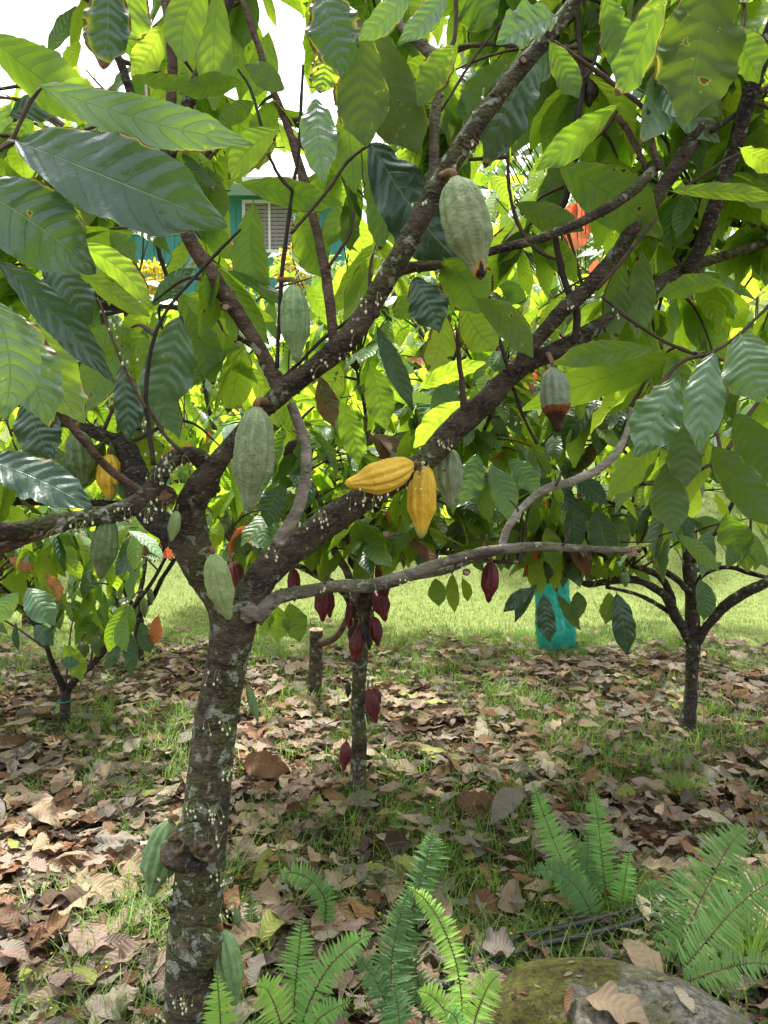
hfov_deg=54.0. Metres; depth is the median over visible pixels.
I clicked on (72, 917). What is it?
fallen leaf
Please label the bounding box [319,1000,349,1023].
fallen leaf
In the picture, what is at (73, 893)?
fallen leaf
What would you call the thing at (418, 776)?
stick
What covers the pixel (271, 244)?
window
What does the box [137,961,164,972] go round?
fallen leaf
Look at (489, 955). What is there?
fallen leaf
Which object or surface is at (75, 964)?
fallen leaf
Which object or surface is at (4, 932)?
fallen leaf
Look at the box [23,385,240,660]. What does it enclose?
cacao tree
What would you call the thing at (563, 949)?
fallen leaf
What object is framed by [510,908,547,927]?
fallen leaf
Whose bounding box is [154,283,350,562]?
cacao tree
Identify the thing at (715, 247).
shrub
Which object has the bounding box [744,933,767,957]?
fallen leaf
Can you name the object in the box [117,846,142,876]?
fallen leaf
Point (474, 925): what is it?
fallen leaf
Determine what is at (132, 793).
fallen leaf
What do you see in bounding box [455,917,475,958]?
fallen leaf
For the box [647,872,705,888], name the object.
fallen leaf
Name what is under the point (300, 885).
fallen leaf
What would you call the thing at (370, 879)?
fallen leaf
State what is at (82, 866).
fallen leaf
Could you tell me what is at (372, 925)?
fallen leaf
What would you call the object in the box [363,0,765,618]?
cacao tree
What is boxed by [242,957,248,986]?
fallen leaf
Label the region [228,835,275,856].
fallen leaf
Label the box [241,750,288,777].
fallen leaf
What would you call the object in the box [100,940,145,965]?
fallen leaf
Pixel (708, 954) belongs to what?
fallen leaf
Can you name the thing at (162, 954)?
fallen leaf
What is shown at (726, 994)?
creeping weeds
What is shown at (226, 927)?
fallen leaf
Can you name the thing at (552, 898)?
fallen leaf
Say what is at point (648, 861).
fallen leaf
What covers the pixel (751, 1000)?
fallen leaf
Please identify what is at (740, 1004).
fallen leaf
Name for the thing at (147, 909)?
fallen leaf
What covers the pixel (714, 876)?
fallen leaf
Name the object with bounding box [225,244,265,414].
shrub
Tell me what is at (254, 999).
fallen leaf
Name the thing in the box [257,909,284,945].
fallen leaf
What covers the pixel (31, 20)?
sky
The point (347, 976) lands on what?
fallen leaf
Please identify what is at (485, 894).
fallen leaf
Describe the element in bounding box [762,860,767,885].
fallen leaf
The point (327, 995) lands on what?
fallen leaf
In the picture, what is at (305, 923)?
fallen leaf
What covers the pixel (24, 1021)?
fallen leaf
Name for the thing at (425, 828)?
fallen leaf
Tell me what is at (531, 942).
fallen leaf
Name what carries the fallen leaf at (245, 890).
on the ground at (506, 587)
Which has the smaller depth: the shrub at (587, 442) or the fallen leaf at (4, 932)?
the fallen leaf at (4, 932)
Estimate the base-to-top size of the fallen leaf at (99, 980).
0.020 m
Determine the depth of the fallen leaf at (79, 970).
2.12 m
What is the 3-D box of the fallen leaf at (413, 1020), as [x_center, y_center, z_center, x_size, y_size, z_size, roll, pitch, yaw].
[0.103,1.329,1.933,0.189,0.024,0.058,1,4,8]
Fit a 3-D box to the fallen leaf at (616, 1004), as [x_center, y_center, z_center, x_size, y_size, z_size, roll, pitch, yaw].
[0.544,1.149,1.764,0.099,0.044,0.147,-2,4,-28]
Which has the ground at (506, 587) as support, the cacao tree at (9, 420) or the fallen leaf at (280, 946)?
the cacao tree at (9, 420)
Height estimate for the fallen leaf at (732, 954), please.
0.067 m
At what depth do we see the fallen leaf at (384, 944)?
2.27 m
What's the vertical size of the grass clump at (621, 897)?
0.184 m
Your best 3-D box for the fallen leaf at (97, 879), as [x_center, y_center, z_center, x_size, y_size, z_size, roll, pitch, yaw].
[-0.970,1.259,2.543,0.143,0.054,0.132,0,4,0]
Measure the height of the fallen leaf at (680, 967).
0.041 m
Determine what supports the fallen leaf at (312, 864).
on the leaf litter
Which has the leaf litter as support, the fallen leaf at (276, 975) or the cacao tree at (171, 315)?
the fallen leaf at (276, 975)
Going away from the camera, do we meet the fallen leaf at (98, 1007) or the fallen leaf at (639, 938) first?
the fallen leaf at (98, 1007)
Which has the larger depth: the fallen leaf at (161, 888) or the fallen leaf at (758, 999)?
the fallen leaf at (161, 888)
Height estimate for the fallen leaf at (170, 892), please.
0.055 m
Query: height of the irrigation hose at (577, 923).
0.042 m
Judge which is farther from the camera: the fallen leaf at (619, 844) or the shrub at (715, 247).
the shrub at (715, 247)
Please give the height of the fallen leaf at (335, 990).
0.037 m
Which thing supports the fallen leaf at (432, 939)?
on the leaf litter
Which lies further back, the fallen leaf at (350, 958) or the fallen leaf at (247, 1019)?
the fallen leaf at (350, 958)
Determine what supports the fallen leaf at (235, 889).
on the leaf litter
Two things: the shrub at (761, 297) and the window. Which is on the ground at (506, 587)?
the shrub at (761, 297)
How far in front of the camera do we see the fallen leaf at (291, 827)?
3.01 m
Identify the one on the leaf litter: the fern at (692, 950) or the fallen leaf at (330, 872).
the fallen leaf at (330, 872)
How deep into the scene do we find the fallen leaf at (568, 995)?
1.80 m
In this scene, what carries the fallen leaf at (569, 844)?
on the fallen leaf at (619, 844)
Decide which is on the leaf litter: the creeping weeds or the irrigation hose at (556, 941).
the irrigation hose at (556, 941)
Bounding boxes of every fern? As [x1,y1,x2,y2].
[10,991,26,1013]
[202,971,257,1023]
[241,886,260,951]
[252,910,373,1023]
[276,860,338,922]
[354,826,449,1023]
[405,885,502,1023]
[527,782,666,947]
[650,820,767,1000]
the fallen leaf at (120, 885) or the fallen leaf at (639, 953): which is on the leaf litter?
the fallen leaf at (120, 885)
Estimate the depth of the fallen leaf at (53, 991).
2.05 m
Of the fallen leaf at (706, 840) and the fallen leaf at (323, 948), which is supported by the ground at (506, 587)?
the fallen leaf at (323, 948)
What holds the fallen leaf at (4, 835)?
on the leaf litter
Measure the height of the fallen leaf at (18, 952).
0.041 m
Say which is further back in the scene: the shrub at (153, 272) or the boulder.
the shrub at (153, 272)
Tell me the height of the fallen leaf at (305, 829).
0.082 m
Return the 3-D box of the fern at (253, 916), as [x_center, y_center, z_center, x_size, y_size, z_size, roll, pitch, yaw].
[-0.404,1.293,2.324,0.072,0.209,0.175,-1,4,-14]
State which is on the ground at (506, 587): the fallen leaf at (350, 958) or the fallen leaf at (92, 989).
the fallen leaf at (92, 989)
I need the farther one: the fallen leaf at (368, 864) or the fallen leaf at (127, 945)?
the fallen leaf at (368, 864)
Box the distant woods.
[362,142,762,294]
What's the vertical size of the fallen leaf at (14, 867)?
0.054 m
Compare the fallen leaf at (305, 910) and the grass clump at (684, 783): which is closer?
the fallen leaf at (305, 910)
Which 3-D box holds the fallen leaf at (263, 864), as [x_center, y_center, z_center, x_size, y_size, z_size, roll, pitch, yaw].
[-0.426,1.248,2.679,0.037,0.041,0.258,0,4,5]
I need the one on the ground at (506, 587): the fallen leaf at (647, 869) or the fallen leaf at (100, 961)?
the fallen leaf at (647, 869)
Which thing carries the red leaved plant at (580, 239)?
on the ground at (506, 587)
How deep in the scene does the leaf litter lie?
3.57 m
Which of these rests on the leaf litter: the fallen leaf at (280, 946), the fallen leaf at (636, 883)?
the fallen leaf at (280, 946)
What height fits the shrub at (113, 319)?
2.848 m
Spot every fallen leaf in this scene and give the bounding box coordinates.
[0,831,13,839]
[0,902,22,931]
[0,926,9,937]
[0,930,20,967]
[0,946,29,961]
[0,972,10,1004]
[1,1015,52,1023]
[2,852,22,876]
[12,861,32,890]
[14,871,65,881]
[18,889,61,911]
[18,984,75,1006]
[19,978,40,1009]
[20,908,49,925]
[21,961,34,984]
[26,790,59,827]
[27,910,69,951]
[34,1009,49,1022]
[37,883,91,905]
[38,996,54,1022]
[44,1007,67,1021]
[47,865,71,886]
[48,967,72,987]
[51,913,92,931]
[51,931,70,938]
[56,885,100,914]
[56,887,71,913]
[64,965,98,989]
[64,1005,90,1023]
[66,982,113,1006]
[67,905,92,932]
[68,923,109,957]
[69,811,102,822]
[69,848,118,871]
[73,959,88,993]
[74,982,114,995]
[82,965,136,988]
[83,872,115,900]
[83,933,142,964]
[85,994,124,1019]
[87,911,103,923]
[88,982,139,1023]
[90,830,142,848]
[90,915,122,953]
[96,815,134,822]
[99,804,148,822]
[99,948,115,962]
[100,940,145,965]
[103,839,145,854]
[105,947,129,983]
[112,873,143,900]
[113,787,154,796]
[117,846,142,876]
[131,903,152,921]
[136,938,157,968]
[137,824,151,834]
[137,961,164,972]
[139,825,155,839]
[140,949,165,989]
[148,877,172,897]
[157,890,172,900]
[220,921,230,931]
[222,884,240,910]
[223,888,255,914]
[226,843,236,860]
[226,995,266,1023]
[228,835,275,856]
[230,918,278,944]
[238,986,243,1002]
[239,902,259,922]
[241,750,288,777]
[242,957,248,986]
[243,1015,258,1023]
[244,951,265,989]
[246,986,312,1010]
[251,848,271,884]
[251,878,281,906]
[257,806,279,824]
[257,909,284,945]
[260,902,310,923]
[262,935,324,966]
[262,991,295,1019]
[266,821,305,842]
[267,972,298,989]
[273,964,296,974]
[274,794,309,816]
[275,853,317,873]
[278,881,295,900]
[285,806,324,831]
[285,922,325,942]
[292,894,318,916]
[294,873,308,891]
[295,861,324,878]
[303,871,341,892]
[303,953,320,972]
[305,870,349,884]
[306,924,345,942]
[308,903,343,940]
[309,811,327,838]
[312,993,345,1006]
[318,945,339,955]
[319,953,360,972]
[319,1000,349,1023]
[328,957,346,993]
[335,901,369,929]
[337,969,357,999]
[338,790,376,807]
[344,936,377,969]
[346,898,376,923]
[353,1003,377,1016]
[356,862,386,870]
[364,988,397,1017]
[365,922,384,934]
[366,871,374,888]
[367,958,379,988]
[373,876,406,900]
[376,909,397,933]
[381,931,405,955]
[382,830,408,856]
[384,905,416,928]
[403,1017,439,1023]
[411,812,456,833]
[415,745,448,752]
[417,940,458,964]
[418,822,439,839]
[418,962,439,987]
[423,950,463,967]
[427,931,451,967]
[429,876,455,893]
[429,901,452,941]
[433,964,468,973]
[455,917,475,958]
[456,790,494,818]
[461,971,508,999]
[466,887,497,917]
[470,930,482,955]
[472,922,484,937]
[477,947,500,959]
[479,926,514,958]
[481,959,502,970]
[484,842,509,849]
[490,787,529,824]
[493,913,511,924]
[495,879,524,912]
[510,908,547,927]
[515,930,549,957]
[515,990,527,994]
[532,827,547,859]
[534,939,574,954]
[535,838,551,861]
[541,889,597,908]
[548,919,578,938]
[560,838,595,852]
[563,909,619,922]
[564,984,573,1014]
[581,980,649,1023]
[598,840,637,858]
[599,854,643,870]
[600,889,634,903]
[615,934,643,957]
[622,937,663,972]
[625,879,645,888]
[639,856,678,869]
[642,868,661,886]
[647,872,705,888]
[647,939,677,966]
[649,923,683,943]
[659,907,698,928]
[662,866,713,900]
[669,851,700,861]
[672,984,694,1013]
[673,856,718,872]
[679,958,702,982]
[685,872,714,888]
[689,836,722,849]
[693,898,724,914]
[697,939,719,979]
[708,852,763,864]
[708,935,746,966]
[710,875,742,900]
[719,957,767,978]
[719,992,742,1006]
[728,974,758,999]
[731,953,766,972]
[736,984,767,989]
[743,998,767,1008]
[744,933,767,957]
[745,978,767,985]
[745,996,756,1003]
[749,994,767,1008]
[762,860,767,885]
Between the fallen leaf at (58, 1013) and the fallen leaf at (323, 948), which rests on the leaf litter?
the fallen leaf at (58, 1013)
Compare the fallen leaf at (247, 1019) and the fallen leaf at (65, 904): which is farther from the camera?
the fallen leaf at (65, 904)
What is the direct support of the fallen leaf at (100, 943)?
on the leaf litter
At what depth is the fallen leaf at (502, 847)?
2.95 m
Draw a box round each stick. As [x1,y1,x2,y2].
[63,815,162,841]
[324,769,433,799]
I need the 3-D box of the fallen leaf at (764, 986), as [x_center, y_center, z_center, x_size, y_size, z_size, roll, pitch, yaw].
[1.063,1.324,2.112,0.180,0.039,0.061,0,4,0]
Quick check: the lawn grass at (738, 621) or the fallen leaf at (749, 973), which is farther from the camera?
the lawn grass at (738, 621)
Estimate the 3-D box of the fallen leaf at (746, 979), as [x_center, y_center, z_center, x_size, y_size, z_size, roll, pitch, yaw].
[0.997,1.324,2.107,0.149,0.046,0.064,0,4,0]
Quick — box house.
[98,100,361,380]
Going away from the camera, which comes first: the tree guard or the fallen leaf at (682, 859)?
the fallen leaf at (682, 859)
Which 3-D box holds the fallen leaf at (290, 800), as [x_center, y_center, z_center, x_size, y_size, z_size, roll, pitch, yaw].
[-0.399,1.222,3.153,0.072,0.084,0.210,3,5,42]
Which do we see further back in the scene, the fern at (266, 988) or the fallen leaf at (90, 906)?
the fallen leaf at (90, 906)
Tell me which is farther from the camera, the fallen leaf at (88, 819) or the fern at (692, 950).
the fallen leaf at (88, 819)
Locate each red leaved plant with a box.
[563,203,601,498]
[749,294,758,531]
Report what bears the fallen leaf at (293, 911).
on the fallen leaf at (317, 921)
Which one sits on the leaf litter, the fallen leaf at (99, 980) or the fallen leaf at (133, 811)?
the fallen leaf at (133, 811)
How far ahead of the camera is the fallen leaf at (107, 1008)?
1.98 m
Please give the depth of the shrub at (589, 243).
14.40 m
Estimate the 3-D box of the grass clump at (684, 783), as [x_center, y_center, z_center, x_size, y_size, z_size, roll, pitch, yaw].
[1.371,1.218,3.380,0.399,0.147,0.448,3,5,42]
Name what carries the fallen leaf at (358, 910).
on the leaf litter
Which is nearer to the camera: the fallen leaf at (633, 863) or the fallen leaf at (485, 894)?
the fallen leaf at (485, 894)
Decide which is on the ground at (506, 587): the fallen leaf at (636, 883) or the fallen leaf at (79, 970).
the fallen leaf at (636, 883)
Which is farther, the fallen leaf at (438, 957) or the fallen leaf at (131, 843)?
the fallen leaf at (131, 843)
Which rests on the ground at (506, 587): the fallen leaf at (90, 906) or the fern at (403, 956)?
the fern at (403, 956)
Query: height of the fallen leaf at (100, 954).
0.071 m
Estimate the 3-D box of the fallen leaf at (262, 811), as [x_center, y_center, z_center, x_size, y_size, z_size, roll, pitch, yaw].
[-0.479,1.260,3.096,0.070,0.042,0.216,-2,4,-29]
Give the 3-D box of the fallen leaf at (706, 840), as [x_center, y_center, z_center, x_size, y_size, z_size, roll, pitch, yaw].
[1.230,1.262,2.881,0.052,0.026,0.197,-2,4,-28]
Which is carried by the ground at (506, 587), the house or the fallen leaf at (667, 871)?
the house
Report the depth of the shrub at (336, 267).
10.41 m
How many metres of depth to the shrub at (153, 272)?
11.72 m
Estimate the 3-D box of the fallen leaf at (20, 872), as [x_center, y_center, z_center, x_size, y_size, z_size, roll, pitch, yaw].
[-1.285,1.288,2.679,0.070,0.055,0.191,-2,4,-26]
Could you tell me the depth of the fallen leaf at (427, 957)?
2.22 m
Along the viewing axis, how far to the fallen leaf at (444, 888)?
2.63 m
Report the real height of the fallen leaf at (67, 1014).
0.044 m
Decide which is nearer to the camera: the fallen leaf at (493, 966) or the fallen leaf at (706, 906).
the fallen leaf at (493, 966)
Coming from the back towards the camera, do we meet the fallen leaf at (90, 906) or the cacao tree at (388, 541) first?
the cacao tree at (388, 541)
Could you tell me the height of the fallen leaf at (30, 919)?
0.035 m
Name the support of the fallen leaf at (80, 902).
on the fallen leaf at (72, 917)
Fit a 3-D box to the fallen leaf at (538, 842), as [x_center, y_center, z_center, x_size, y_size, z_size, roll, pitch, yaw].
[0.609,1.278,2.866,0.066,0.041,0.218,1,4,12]
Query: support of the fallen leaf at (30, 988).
on the ground at (506, 587)
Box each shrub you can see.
[97,297,139,409]
[137,256,166,434]
[187,372,245,564]
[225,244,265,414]
[271,243,312,292]
[302,250,400,459]
[402,276,438,374]
[491,170,601,278]
[585,436,610,494]
[658,170,726,271]
[711,287,766,436]
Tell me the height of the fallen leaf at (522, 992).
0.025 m
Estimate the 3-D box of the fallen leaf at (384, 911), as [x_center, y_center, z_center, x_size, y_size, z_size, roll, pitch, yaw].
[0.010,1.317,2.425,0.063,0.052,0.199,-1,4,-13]
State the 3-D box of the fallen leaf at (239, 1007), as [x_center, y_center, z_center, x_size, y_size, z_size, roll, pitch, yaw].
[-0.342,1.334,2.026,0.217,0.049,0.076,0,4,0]
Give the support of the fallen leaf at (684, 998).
on the boulder
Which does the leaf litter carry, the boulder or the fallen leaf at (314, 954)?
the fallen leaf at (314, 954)
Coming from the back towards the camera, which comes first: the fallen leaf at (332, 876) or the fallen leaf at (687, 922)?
the fallen leaf at (332, 876)
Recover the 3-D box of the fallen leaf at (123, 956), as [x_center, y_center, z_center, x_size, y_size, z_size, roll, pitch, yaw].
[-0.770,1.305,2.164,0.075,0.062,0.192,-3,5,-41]
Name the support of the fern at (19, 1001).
on the leaf litter
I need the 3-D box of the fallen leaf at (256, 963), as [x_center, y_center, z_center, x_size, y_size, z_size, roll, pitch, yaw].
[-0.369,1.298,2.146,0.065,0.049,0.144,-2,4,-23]
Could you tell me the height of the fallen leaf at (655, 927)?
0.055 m
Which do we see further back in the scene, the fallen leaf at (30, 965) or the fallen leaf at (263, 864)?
the fallen leaf at (263, 864)
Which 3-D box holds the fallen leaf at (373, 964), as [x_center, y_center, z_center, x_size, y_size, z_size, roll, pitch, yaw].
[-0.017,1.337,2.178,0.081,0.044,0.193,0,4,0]
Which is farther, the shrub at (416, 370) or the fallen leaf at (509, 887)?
the shrub at (416, 370)
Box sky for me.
[0,0,766,246]
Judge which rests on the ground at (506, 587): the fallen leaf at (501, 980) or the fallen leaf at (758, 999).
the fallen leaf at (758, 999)
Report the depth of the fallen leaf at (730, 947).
2.26 m
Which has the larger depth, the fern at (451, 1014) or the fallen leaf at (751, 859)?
the fallen leaf at (751, 859)
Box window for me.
[242,200,295,252]
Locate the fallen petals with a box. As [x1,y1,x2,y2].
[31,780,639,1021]
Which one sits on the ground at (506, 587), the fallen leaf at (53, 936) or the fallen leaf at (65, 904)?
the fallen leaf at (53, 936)
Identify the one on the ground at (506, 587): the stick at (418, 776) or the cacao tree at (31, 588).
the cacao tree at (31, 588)
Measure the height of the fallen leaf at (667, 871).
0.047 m
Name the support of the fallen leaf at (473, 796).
on the ground at (506, 587)
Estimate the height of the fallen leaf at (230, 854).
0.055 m
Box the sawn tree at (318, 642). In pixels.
[307,496,401,700]
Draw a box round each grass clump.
[249,642,280,661]
[561,840,675,924]
[626,739,703,770]
[635,758,730,803]
[668,868,767,978]
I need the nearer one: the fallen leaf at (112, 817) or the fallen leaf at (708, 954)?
the fallen leaf at (708, 954)
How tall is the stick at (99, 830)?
0.026 m
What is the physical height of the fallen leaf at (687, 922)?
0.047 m
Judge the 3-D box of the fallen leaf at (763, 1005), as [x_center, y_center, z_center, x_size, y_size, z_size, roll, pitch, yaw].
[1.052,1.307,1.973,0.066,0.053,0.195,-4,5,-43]
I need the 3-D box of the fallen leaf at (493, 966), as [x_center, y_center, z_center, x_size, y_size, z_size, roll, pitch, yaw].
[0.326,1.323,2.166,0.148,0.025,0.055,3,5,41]
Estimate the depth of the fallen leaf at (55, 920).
2.29 m
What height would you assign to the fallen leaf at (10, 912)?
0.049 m
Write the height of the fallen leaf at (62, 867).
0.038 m
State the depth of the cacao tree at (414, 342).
6.29 m
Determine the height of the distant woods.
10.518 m
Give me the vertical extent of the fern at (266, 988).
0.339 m
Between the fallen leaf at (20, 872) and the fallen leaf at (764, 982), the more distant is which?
the fallen leaf at (20, 872)
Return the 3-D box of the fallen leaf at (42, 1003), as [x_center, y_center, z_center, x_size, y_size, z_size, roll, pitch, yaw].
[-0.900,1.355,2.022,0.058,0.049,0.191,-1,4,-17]
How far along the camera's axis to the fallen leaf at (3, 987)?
2.08 m
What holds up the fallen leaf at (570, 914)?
on the ground at (506, 587)
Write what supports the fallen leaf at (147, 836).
on the leaf litter
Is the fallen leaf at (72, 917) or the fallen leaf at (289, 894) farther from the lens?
the fallen leaf at (289, 894)
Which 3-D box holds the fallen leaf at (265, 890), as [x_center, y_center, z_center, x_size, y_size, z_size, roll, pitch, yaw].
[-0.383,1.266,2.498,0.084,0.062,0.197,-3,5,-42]
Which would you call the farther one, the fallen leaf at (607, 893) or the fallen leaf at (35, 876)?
the fallen leaf at (35, 876)
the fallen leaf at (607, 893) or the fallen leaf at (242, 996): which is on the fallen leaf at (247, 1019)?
the fallen leaf at (242, 996)
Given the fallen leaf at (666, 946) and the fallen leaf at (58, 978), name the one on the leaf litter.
the fallen leaf at (58, 978)
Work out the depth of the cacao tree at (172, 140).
1.79 m
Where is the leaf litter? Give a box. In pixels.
[0,617,767,1023]
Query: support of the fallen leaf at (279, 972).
on the leaf litter
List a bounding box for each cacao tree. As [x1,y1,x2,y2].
[0,0,767,1023]
[0,94,176,625]
[0,425,230,726]
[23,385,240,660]
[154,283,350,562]
[171,239,564,792]
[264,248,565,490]
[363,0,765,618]
[491,263,767,734]
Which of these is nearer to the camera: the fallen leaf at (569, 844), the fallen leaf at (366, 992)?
the fallen leaf at (366, 992)
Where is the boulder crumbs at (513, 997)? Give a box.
[511,957,722,1023]
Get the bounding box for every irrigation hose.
[381,912,658,1009]
[442,902,649,989]
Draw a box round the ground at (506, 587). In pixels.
[0,247,767,1023]
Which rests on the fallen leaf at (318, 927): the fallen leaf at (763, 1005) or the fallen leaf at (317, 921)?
the fallen leaf at (317, 921)
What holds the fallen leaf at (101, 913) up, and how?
on the leaf litter
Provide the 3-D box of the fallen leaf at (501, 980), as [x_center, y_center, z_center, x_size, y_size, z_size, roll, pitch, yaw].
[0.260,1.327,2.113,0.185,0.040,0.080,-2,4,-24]
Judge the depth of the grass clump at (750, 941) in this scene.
2.28 m
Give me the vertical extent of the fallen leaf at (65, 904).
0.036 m
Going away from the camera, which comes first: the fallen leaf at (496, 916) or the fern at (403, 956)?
the fern at (403, 956)
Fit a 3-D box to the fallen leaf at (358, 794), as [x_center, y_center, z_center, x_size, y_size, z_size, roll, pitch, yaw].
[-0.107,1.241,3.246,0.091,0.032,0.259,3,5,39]
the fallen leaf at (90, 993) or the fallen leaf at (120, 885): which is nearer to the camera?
the fallen leaf at (90, 993)
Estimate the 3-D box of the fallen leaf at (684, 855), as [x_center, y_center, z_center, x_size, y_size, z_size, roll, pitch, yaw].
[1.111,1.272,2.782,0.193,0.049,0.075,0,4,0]
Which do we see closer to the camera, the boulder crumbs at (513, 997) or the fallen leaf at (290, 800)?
the boulder crumbs at (513, 997)
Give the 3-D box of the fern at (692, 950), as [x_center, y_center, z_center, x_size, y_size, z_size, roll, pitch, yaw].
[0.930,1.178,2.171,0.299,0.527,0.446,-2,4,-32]
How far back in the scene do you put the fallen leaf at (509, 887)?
2.54 m
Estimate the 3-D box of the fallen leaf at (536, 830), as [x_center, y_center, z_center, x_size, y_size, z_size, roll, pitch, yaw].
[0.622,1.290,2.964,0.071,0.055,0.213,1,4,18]
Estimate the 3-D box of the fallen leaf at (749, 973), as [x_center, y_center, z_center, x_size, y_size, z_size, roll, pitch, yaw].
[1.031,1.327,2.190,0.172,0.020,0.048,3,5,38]
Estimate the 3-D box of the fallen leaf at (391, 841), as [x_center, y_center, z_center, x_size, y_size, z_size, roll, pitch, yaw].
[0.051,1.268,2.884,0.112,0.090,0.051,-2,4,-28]
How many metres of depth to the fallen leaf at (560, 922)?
2.38 m
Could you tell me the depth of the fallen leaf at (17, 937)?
2.30 m
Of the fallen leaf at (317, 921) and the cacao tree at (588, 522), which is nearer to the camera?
the fallen leaf at (317, 921)
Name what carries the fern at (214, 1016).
on the leaf litter
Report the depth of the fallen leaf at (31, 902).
2.43 m
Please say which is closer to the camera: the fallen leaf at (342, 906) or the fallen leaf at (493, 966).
the fallen leaf at (493, 966)
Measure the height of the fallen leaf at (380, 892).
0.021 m
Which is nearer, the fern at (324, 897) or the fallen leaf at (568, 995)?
the fallen leaf at (568, 995)
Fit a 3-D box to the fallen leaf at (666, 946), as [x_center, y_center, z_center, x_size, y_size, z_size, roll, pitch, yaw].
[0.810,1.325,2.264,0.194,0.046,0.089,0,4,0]
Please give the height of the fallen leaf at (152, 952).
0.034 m
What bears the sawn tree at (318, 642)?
on the ground at (506, 587)
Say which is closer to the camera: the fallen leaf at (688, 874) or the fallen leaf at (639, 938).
the fallen leaf at (639, 938)
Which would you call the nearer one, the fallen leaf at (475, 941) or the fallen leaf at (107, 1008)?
the fallen leaf at (107, 1008)
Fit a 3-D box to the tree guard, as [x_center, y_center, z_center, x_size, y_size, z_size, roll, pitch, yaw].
[1.348,0.506,6.080,0.418,1.276,0.384,1,4,18]
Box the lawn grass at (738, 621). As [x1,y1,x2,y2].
[0,389,767,654]
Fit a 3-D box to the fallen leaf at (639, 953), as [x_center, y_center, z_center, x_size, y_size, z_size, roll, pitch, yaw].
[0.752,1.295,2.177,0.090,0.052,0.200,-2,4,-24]
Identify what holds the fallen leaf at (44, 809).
on the leaf litter
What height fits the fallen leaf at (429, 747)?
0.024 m
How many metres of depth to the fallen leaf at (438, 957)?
2.23 m
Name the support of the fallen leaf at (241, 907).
on the leaf litter
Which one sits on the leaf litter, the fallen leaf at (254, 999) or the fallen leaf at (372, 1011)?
the fallen leaf at (372, 1011)
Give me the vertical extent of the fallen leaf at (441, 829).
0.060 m
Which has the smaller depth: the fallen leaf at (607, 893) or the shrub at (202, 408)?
the fallen leaf at (607, 893)
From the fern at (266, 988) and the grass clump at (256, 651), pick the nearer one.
the fern at (266, 988)
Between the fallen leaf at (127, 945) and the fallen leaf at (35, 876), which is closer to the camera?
the fallen leaf at (127, 945)
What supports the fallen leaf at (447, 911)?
on the leaf litter
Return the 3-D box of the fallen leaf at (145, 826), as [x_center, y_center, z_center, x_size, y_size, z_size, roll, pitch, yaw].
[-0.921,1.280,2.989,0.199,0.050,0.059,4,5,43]
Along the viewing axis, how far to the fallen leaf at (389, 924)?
2.39 m
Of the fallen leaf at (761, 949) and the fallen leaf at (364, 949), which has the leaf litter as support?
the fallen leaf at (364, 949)
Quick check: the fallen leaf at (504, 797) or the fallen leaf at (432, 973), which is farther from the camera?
the fallen leaf at (504, 797)
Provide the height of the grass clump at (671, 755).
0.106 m
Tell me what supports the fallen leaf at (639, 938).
on the creeping weeds
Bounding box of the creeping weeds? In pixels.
[0,636,767,1023]
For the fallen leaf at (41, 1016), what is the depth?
1.99 m
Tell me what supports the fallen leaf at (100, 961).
on the leaf litter
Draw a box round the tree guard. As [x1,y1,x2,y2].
[534,579,575,649]
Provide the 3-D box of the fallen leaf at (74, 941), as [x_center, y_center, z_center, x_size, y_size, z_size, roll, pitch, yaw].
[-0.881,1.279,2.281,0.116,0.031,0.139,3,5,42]
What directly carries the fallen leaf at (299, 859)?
on the leaf litter
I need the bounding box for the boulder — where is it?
[475,957,752,1023]
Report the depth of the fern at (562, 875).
2.55 m
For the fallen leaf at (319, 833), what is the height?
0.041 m
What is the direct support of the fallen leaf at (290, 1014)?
on the leaf litter
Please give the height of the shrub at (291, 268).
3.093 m
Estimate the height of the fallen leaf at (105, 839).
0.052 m
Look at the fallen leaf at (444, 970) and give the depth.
2.17 m
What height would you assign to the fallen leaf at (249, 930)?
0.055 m

